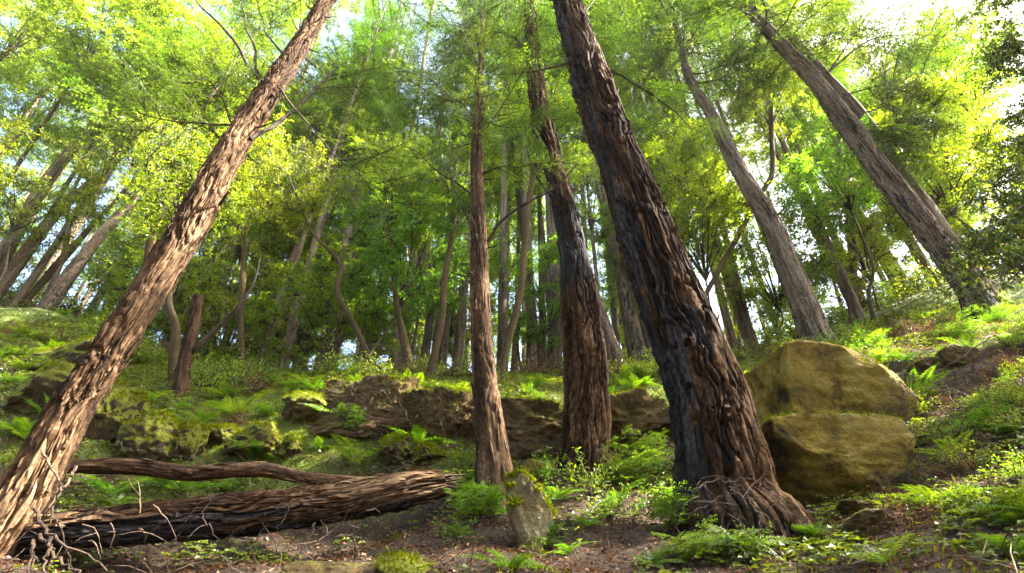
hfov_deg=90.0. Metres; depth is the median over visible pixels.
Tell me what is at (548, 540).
fern
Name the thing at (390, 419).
roots
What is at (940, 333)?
shrub
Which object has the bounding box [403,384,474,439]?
rock bank
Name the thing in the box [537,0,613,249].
laurel tree
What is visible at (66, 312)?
fern
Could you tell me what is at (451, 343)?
laurel tree
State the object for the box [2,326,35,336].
fern
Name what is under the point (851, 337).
shrub
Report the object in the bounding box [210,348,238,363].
redwood seedling
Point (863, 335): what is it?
redwood seedling
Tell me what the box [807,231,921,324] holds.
laurel tree
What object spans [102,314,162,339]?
shrub
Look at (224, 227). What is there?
laurel tree
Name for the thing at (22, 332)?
fern
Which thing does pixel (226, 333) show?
laurel tree
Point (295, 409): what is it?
rock
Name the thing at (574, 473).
redwood seedling
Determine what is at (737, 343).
shrub
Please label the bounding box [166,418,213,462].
rock
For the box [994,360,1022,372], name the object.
shrub
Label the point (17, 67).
laurel tree
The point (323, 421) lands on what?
rock bank
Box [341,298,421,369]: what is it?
laurel tree
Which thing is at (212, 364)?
shrub
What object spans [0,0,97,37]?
laurel tree
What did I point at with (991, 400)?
shrub
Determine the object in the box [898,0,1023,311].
laurel tree
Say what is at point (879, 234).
laurel tree
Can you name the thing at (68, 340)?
shrub
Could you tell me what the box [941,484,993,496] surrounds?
fern
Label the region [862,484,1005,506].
fern
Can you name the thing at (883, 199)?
redwood tree
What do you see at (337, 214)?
laurel tree
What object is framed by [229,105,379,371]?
laurel tree
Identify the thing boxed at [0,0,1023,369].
sky
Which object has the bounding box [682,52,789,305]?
redwood tree
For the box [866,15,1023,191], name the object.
laurel tree
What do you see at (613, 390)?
fern
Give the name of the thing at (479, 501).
redwood seedling
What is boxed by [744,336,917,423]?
boulder
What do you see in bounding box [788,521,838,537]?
fern
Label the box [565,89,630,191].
redwood tree
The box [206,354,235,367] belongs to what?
redwood seedling
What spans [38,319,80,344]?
shrub
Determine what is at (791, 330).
shrub
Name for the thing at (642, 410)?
rock bank
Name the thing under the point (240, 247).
laurel tree
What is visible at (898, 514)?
shrub
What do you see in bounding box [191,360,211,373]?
shrub
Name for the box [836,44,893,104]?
laurel tree
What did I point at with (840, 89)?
redwood tree
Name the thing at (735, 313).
redwood tree
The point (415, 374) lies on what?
fern
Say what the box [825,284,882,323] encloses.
shrub
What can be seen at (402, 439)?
rock
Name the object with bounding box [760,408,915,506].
boulder
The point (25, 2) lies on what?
redwood tree
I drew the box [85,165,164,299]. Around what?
redwood tree
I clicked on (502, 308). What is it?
redwood tree
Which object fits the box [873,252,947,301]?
shrub
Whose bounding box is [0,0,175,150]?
laurel tree
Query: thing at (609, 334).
redwood tree
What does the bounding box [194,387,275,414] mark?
fern
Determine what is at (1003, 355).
shrub
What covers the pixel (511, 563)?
fern
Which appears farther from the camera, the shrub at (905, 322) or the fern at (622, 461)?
the shrub at (905, 322)
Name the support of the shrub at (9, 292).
on the ground
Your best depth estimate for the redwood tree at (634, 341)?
14.62 m
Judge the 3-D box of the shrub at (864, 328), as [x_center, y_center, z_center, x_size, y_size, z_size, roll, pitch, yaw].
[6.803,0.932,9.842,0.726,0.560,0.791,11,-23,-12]
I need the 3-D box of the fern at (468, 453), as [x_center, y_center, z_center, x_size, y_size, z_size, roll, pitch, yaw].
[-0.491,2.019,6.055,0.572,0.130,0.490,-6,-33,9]
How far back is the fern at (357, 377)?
8.14 m
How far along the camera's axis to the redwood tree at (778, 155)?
20.73 m
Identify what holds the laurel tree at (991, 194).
on the ground
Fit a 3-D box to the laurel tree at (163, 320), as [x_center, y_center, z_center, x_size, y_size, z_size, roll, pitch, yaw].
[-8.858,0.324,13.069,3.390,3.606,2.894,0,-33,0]
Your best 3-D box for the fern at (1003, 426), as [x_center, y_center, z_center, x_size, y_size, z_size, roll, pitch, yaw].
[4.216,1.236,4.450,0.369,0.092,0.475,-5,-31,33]
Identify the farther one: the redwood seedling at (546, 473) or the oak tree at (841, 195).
the oak tree at (841, 195)
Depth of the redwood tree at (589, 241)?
41.97 m
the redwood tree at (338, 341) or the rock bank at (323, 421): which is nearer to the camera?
the rock bank at (323, 421)
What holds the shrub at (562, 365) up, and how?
on the ground
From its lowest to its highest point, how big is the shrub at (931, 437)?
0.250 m
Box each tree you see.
[0,0,29,13]
[0,0,46,78]
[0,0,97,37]
[0,0,106,91]
[0,0,174,194]
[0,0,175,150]
[0,0,224,274]
[0,0,267,300]
[0,0,451,558]
[0,24,131,196]
[0,48,100,161]
[0,86,106,220]
[0,111,120,280]
[0,112,34,181]
[0,113,91,272]
[0,156,26,241]
[0,224,75,301]
[3,149,80,248]
[8,0,233,307]
[17,0,229,301]
[19,39,265,307]
[24,71,220,307]
[25,0,179,188]
[36,0,294,310]
[36,53,186,280]
[42,7,191,297]
[44,162,131,308]
[48,0,216,211]
[61,215,229,337]
[62,139,155,309]
[62,157,162,313]
[68,179,202,305]
[85,0,322,313]
[85,111,263,382]
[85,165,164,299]
[97,246,247,343]
[100,0,307,318]
[114,134,318,325]
[141,25,325,326]
[150,233,315,366]
[163,160,270,341]
[164,85,326,345]
[177,112,310,367]
[180,0,379,342]
[180,292,256,355]
[196,164,333,350]
[200,13,334,359]
[216,220,268,336]
[218,238,383,364]
[222,41,339,350]
[227,212,389,370]
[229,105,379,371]
[236,233,413,369]
[244,69,338,345]
[256,5,388,358]
[257,212,391,344]
[258,0,413,363]
[264,38,374,362]
[269,60,397,367]
[271,51,415,370]
[272,0,411,370]
[277,0,386,350]
[298,133,398,368]
[311,0,421,313]
[313,0,438,369]
[326,134,438,347]
[329,0,597,503]
[329,172,494,367]
[332,69,442,361]
[332,131,440,369]
[334,164,435,363]
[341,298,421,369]
[350,0,426,267]
[357,171,509,356]
[369,0,463,369]
[374,290,496,365]
[382,218,518,359]
[384,2,491,370]
[385,102,505,374]
[385,303,425,349]
[392,47,420,138]
[398,0,717,483]
[400,47,496,367]
[413,102,468,365]
[421,121,511,367]
[421,303,493,362]
[425,31,508,363]
[426,0,521,372]
[434,16,501,366]
[442,120,543,236]
[457,91,545,368]
[458,174,545,367]
[458,236,490,372]
[462,0,543,367]
[466,0,625,368]
[466,70,566,363]
[468,78,520,172]
[469,79,542,367]
[477,0,547,370]
[483,71,585,382]
[484,12,591,369]
[485,0,552,369]
[485,131,546,371]
[490,229,615,370]
[491,306,525,368]
[494,44,552,372]
[507,146,546,363]
[509,0,815,549]
[510,154,547,315]
[510,202,546,366]
[511,195,546,273]
[512,0,647,363]
[528,82,643,277]
[535,254,626,362]
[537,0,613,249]
[543,139,617,285]
[545,0,692,129]
[550,0,653,362]
[562,0,839,341]
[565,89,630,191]
[566,2,657,151]
[566,127,641,345]
[577,186,611,323]
[584,109,742,240]
[584,172,627,358]
[587,174,607,290]
[587,201,607,270]
[590,232,687,320]
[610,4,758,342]
[615,0,1006,322]
[622,0,756,346]
[624,44,696,231]
[624,58,746,347]
[624,60,690,200]
[626,1,753,346]
[633,291,645,346]
[635,118,741,257]
[648,0,781,281]
[654,11,756,345]
[657,147,766,302]
[668,102,734,348]
[669,68,741,346]
[671,97,744,348]
[677,54,782,337]
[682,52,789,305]
[684,153,851,342]
[685,120,764,311]
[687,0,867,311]
[696,9,846,303]
[698,0,866,322]
[705,54,824,295]
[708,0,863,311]
[715,273,793,342]
[717,0,1004,302]
[723,81,842,310]
[731,3,942,286]
[732,239,765,335]
[739,125,829,323]
[740,23,914,296]
[749,0,881,80]
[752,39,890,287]
[754,217,820,337]
[756,44,927,323]
[770,113,897,327]
[780,96,892,287]
[780,164,953,310]
[794,108,964,286]
[806,0,995,275]
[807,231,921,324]
[819,62,1023,279]
[820,41,1008,260]
[827,81,946,281]
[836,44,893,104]
[866,0,1023,150]
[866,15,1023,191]
[868,194,990,289]
[869,35,1006,212]
[887,0,1011,53]
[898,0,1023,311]
[913,107,1023,268]
[955,0,1023,79]
[956,148,1021,225]
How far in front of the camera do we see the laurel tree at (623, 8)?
22.14 m
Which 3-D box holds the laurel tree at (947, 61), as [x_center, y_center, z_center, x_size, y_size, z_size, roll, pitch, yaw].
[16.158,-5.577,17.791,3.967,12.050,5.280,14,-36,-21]
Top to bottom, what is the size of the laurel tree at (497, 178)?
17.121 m
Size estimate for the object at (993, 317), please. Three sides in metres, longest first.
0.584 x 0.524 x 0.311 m
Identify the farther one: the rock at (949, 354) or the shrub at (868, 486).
the rock at (949, 354)
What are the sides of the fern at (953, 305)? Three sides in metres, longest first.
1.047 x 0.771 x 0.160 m
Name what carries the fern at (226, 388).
on the ground
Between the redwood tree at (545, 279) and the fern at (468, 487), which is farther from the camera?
the redwood tree at (545, 279)
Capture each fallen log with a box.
[15,466,466,554]
[67,457,362,484]
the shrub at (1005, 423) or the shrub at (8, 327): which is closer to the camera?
the shrub at (1005, 423)
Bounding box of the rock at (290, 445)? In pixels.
[278,430,305,458]
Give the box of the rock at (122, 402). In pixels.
[82,378,150,443]
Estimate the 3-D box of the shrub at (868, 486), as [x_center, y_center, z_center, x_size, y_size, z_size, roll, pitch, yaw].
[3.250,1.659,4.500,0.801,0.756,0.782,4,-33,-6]
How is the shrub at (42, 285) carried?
on the ground
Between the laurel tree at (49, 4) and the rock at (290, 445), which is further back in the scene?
the laurel tree at (49, 4)
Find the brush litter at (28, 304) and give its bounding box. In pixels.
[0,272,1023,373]
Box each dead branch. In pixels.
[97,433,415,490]
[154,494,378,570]
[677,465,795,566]
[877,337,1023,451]
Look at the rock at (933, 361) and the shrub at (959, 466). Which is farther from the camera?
the rock at (933, 361)
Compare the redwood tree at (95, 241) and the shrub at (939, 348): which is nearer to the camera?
the shrub at (939, 348)
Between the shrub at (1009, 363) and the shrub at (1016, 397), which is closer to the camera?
the shrub at (1016, 397)
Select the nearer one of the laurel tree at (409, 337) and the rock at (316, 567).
the rock at (316, 567)
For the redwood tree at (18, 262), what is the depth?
17.45 m
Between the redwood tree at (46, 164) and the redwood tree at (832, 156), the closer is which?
the redwood tree at (832, 156)
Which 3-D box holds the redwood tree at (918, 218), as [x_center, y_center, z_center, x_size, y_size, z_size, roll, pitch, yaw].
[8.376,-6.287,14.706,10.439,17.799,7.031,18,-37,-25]
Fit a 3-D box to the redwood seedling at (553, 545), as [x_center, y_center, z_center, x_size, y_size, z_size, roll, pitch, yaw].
[0.167,1.802,3.779,0.565,0.609,0.679,6,-34,-9]
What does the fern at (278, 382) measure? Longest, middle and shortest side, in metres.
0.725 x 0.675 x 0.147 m
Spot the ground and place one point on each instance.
(640, 540)
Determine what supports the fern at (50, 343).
on the ground
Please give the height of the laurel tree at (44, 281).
12.437 m
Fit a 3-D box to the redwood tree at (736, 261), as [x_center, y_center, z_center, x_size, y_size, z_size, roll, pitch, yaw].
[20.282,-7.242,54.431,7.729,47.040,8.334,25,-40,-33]
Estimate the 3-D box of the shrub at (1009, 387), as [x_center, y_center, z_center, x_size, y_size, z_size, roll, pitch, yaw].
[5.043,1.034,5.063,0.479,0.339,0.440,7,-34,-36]
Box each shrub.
[0,255,87,304]
[0,307,26,330]
[0,314,38,334]
[2,275,42,306]
[22,322,59,341]
[26,277,106,317]
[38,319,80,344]
[47,323,98,342]
[71,294,111,319]
[83,300,109,331]
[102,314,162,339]
[130,334,164,360]
[138,343,167,365]
[142,329,160,349]
[158,337,197,356]
[170,352,237,387]
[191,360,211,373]
[193,347,243,384]
[199,336,238,360]
[208,401,254,428]
[215,347,265,375]
[221,356,287,384]
[228,356,286,392]
[248,349,281,369]
[269,358,296,375]
[291,354,324,371]
[301,340,361,377]
[344,352,373,375]
[353,351,404,375]
[392,361,419,375]
[406,349,447,372]
[436,355,466,374]
[450,345,499,377]
[496,369,508,384]
[507,346,550,374]
[513,342,562,371]
[531,349,560,373]
[554,359,563,376]
[607,340,637,380]
[608,347,653,374]
[643,349,658,377]
[725,321,761,353]
[730,337,756,358]
[745,333,782,361]
[758,315,798,341]
[765,332,808,352]
[810,332,836,342]
[817,322,866,345]
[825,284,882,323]
[825,302,846,322]
[848,318,892,339]
[852,479,955,536]
[866,461,910,490]
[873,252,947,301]
[875,302,908,320]
[878,318,909,335]
[890,315,945,337]
[898,308,943,331]
[906,371,943,397]
[910,423,936,440]
[913,386,940,414]
[914,446,986,481]
[915,308,986,336]
[915,476,1023,522]
[916,422,942,443]
[921,342,945,357]
[925,306,962,326]
[930,415,975,437]
[931,386,974,415]
[932,438,999,470]
[944,305,960,319]
[945,405,968,419]
[948,385,996,409]
[948,470,1020,517]
[953,428,1001,450]
[956,405,977,422]
[958,368,1004,394]
[960,425,1021,459]
[966,405,1023,432]
[968,444,1023,483]
[970,383,1023,410]
[970,401,1022,429]
[972,346,1021,378]
[973,398,1022,431]
[976,377,1023,410]
[992,369,1020,386]
[992,378,1023,399]
[993,384,1023,404]
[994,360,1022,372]
[997,290,1017,308]
[997,357,1023,370]
[999,354,1023,376]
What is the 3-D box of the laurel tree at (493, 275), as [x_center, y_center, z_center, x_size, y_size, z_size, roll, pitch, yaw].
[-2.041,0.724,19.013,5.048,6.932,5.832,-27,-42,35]
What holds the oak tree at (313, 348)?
on the ground
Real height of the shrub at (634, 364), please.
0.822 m
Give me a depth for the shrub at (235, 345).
14.01 m
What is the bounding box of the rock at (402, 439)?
[378,432,415,465]
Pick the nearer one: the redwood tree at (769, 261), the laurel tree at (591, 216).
the laurel tree at (591, 216)
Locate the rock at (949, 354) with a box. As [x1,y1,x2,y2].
[935,345,983,366]
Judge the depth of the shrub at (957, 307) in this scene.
10.57 m
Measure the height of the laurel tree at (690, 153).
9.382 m
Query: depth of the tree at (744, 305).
16.47 m
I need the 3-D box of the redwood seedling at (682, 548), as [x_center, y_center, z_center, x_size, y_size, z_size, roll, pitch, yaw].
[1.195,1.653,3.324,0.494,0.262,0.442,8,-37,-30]
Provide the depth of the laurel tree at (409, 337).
20.44 m
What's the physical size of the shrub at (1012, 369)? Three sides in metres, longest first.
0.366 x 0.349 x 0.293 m
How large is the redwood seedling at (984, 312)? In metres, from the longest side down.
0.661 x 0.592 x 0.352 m
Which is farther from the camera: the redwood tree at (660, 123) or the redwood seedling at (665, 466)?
the redwood tree at (660, 123)
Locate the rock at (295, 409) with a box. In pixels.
[281,389,327,423]
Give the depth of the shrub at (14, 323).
9.51 m
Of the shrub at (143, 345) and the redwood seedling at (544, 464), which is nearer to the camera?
the redwood seedling at (544, 464)
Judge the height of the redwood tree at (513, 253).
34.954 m
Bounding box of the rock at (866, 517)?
[836,508,899,536]
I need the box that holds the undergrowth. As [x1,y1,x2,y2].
[0,270,1023,375]
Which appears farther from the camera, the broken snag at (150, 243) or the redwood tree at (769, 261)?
the redwood tree at (769, 261)
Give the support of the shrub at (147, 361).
on the ground
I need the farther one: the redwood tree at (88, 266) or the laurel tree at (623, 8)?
the redwood tree at (88, 266)
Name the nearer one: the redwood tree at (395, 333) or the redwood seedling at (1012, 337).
the redwood seedling at (1012, 337)
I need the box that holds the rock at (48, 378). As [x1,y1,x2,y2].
[0,358,75,414]
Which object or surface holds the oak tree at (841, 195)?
on the ground
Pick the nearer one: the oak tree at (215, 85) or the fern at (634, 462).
the fern at (634, 462)
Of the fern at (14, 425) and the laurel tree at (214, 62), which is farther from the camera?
the laurel tree at (214, 62)
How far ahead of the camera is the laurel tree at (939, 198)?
13.77 m
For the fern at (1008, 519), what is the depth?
2.89 m
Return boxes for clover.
[0,303,1023,572]
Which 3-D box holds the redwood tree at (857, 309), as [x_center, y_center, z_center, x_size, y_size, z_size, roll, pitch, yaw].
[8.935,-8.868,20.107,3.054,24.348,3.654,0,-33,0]
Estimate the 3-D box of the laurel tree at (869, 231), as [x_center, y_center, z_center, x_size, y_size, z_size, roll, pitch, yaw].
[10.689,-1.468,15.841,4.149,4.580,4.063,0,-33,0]
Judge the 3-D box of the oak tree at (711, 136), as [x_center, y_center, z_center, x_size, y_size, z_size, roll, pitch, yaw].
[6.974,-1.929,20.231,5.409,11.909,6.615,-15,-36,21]
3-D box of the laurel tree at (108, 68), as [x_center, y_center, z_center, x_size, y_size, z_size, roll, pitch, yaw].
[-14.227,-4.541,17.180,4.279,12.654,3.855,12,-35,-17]
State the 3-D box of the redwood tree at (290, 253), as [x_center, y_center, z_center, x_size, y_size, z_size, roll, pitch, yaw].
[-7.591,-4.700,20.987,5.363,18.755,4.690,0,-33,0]
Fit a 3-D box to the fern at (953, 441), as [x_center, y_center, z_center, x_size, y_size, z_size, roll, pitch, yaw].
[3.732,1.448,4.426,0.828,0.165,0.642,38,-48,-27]
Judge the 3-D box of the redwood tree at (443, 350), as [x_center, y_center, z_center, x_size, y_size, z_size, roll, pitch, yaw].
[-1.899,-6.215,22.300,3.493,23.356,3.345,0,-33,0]
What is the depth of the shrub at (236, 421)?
6.77 m
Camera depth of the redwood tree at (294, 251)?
20.04 m
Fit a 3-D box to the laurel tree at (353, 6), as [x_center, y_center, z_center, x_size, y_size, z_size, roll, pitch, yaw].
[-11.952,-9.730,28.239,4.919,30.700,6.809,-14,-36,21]
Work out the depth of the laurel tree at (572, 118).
11.65 m
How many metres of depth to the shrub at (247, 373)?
7.91 m
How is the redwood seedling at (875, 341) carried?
on the ground
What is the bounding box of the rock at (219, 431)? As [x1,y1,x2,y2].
[203,421,239,443]
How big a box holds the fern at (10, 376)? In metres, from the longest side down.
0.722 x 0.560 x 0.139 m
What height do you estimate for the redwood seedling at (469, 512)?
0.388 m
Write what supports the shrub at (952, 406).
on the ground
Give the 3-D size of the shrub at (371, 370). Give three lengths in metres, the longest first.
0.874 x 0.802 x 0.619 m
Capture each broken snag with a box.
[127,196,169,363]
[172,258,260,397]
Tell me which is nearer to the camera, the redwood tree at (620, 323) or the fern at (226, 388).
the fern at (226, 388)
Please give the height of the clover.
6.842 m
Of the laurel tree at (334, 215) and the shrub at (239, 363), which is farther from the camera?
the laurel tree at (334, 215)
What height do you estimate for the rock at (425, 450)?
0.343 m
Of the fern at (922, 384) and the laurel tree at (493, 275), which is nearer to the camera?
the fern at (922, 384)
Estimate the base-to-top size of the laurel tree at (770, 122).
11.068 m
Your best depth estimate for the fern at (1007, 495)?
3.02 m
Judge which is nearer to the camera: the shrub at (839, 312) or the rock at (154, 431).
the rock at (154, 431)
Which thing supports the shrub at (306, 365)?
on the ground
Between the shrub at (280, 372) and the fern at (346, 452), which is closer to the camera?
the fern at (346, 452)
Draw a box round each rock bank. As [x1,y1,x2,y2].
[307,372,421,438]
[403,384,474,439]
[474,394,562,459]
[609,385,671,446]
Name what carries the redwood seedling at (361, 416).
on the ground
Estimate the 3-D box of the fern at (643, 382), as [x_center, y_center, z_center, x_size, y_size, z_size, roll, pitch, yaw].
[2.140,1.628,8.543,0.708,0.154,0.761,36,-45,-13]
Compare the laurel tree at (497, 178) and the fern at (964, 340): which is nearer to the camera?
the fern at (964, 340)
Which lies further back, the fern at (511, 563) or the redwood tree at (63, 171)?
the redwood tree at (63, 171)
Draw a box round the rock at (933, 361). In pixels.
[907,354,945,372]
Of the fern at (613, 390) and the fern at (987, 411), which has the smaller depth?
the fern at (987, 411)
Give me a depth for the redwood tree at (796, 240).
49.45 m
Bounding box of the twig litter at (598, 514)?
[0,302,1023,572]
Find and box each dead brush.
[296,332,423,376]
[377,338,510,382]
[831,267,952,313]
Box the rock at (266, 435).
[221,418,281,457]
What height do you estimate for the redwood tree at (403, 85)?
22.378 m
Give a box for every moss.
[0,300,1023,572]
[368,545,432,572]
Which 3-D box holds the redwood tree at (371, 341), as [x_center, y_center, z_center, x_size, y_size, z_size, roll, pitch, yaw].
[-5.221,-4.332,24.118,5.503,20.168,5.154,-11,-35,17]
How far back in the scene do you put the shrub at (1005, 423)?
4.44 m
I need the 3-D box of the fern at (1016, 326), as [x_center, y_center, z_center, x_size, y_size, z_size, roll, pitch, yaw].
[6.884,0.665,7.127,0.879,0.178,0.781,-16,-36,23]
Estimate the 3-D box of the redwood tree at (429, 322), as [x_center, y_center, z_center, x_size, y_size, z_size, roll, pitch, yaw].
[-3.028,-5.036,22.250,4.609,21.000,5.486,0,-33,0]
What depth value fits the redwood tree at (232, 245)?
20.53 m
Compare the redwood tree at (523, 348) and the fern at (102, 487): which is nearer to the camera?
the fern at (102, 487)
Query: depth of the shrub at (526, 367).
10.17 m
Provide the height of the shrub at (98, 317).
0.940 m
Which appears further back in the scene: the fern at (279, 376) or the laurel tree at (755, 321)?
the laurel tree at (755, 321)
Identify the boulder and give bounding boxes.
[502,464,557,556]
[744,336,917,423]
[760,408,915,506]
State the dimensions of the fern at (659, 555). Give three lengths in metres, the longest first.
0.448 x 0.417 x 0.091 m
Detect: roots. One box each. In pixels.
[1,449,175,572]
[333,374,474,447]
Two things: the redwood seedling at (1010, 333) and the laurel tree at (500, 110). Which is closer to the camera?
the redwood seedling at (1010, 333)
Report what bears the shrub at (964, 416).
on the ground
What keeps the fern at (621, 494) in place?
on the ground
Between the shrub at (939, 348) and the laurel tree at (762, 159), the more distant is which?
the laurel tree at (762, 159)
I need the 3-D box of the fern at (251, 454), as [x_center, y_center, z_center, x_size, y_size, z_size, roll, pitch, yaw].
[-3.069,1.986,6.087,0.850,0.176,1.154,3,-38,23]
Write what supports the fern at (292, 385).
on the ground
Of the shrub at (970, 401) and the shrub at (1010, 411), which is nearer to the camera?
the shrub at (1010, 411)
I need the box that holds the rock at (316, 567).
[279,561,375,572]
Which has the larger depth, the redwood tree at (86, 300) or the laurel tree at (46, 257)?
the redwood tree at (86, 300)
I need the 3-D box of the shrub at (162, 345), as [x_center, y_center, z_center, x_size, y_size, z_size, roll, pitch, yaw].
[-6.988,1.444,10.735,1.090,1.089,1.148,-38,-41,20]
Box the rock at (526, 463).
[521,459,558,475]
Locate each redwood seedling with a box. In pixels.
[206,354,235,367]
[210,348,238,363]
[217,370,246,382]
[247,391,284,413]
[262,370,278,379]
[329,406,365,427]
[432,514,494,548]
[433,503,480,536]
[442,478,506,518]
[444,444,475,473]
[448,437,475,473]
[503,494,582,552]
[527,452,573,479]
[528,445,563,488]
[548,447,628,497]
[551,448,589,485]
[581,482,636,519]
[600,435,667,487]
[612,431,674,477]
[613,424,668,457]
[614,472,671,516]
[639,480,698,534]
[652,514,727,562]
[700,518,784,563]
[842,339,867,353]
[849,325,878,345]
[850,330,890,349]
[851,316,878,327]
[860,331,907,356]
[867,334,888,343]
[891,303,916,319]
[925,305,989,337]
[969,296,1007,316]
[974,321,1023,351]
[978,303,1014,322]
[991,326,1023,343]
[998,305,1023,323]
[1003,292,1021,311]
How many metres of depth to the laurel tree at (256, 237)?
17.22 m
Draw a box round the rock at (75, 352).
[19,335,137,369]
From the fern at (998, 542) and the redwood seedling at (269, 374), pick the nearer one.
the fern at (998, 542)
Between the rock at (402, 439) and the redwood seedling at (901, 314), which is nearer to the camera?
the rock at (402, 439)
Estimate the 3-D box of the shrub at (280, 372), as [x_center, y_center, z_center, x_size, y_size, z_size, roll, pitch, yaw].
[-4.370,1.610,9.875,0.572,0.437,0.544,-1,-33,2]
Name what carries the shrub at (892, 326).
on the ground
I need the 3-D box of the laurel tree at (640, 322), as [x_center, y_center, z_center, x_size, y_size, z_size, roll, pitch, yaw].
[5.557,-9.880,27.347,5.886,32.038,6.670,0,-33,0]
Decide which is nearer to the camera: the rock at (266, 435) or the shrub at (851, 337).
the rock at (266, 435)
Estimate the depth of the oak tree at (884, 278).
24.06 m
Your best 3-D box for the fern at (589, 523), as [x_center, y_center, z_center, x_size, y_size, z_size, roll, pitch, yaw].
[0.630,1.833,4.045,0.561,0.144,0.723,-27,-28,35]
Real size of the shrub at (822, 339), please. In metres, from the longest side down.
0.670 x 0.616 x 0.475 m
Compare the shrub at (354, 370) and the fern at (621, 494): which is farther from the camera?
the shrub at (354, 370)
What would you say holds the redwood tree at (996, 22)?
on the ground
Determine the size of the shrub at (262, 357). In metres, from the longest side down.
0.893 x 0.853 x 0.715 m
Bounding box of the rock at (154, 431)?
[111,408,181,462]
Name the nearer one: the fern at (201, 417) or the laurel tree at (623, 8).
the fern at (201, 417)
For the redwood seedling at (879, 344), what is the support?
on the ground
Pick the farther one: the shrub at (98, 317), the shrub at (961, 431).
the shrub at (98, 317)
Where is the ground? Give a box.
[0,272,1023,572]
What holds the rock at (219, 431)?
on the ground
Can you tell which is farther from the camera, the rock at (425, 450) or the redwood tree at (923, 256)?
the redwood tree at (923, 256)
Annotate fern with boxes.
[0,343,26,357]
[0,371,27,381]
[0,376,28,382]
[0,415,33,438]
[0,417,36,430]
[1,350,17,355]
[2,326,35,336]
[5,322,59,339]
[6,344,49,355]
[6,359,35,369]
[18,395,49,411]
[24,347,66,361]
[28,338,63,349]
[44,331,67,345]
[51,306,72,318]
[66,474,154,494]
[67,491,141,505]
[77,315,105,324]
[120,376,138,386]
[126,357,145,363]
[128,479,237,492]
[129,390,194,401]
[140,476,174,487]
[149,409,211,423]
[169,401,194,407]
[173,407,219,422]
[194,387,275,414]
[199,478,253,490]
[200,382,252,395]
[202,393,245,410]
[222,437,285,462]
[246,401,278,415]
[266,374,288,381]
[272,378,297,386]
[282,376,306,391]
[284,372,325,384]
[292,379,323,391]
[301,401,357,412]
[301,436,332,450]
[326,433,384,462]
[330,361,354,372]
[341,372,362,380]
[377,424,465,446]
[389,368,422,377]
[398,371,435,386]
[442,483,506,515]
[443,524,474,535]
[444,381,468,390]
[444,448,475,460]
[449,549,559,572]
[450,471,476,484]
[451,481,497,496]
[498,535,567,548]
[510,519,589,534]
[517,381,541,393]
[523,373,552,386]
[532,390,546,398]
[536,485,585,500]
[539,541,596,557]
[560,512,624,527]
[589,477,649,514]
[608,383,622,393]
[609,361,640,385]
[611,457,643,470]
[615,378,643,389]
[620,450,669,465]
[628,372,661,385]
[629,546,691,572]
[633,360,658,377]
[635,487,672,501]
[641,532,738,558]
[674,523,800,556]
[686,534,788,550]
[728,534,801,552]
[750,331,774,345]
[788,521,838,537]
[795,533,943,563]
[851,328,889,346]
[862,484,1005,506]
[866,348,888,359]
[869,349,936,361]
[872,347,911,362]
[907,362,956,400]
[913,429,981,460]
[932,326,1018,349]
[936,484,1023,510]
[939,402,1023,430]
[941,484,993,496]
[948,300,958,310]
[954,502,978,516]
[961,500,1023,517]
[967,531,1023,557]
[970,422,1018,432]
[977,319,1023,343]
[988,507,1023,524]
[1002,304,1023,311]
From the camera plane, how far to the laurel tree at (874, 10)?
22.44 m
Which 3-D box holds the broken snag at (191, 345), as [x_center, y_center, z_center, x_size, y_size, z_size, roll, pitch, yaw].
[-4.816,0.782,8.187,1.051,2.771,0.288,-4,-33,6]
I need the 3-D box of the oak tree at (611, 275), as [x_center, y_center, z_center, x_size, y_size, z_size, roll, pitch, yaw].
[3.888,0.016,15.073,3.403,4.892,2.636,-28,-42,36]
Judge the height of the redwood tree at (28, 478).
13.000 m
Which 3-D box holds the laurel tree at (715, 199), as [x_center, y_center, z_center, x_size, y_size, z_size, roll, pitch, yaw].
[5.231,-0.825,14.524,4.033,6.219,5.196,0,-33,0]
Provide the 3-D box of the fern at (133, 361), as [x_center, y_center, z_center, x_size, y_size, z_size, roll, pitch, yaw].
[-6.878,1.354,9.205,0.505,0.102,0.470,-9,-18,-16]
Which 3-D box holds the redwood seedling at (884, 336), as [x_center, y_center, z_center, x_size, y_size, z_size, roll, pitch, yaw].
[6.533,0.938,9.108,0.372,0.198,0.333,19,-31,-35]
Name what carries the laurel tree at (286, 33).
on the ground
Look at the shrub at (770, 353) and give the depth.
9.77 m
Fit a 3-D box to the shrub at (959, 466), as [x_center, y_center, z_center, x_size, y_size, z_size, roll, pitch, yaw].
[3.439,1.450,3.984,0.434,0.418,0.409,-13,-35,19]
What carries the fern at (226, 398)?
on the ground
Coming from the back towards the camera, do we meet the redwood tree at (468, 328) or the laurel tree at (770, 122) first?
the redwood tree at (468, 328)
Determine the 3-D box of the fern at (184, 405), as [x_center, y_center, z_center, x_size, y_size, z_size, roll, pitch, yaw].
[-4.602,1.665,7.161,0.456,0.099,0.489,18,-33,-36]
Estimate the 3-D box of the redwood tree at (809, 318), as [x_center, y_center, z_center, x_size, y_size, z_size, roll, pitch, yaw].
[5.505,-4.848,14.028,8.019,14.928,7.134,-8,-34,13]
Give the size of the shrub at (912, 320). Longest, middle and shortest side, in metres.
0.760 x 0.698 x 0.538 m
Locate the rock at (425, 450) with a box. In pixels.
[412,439,448,463]
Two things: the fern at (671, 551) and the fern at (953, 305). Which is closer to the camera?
the fern at (671, 551)
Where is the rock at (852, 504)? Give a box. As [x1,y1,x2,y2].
[832,499,883,516]
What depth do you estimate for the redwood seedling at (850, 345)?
8.57 m
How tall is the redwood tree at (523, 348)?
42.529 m

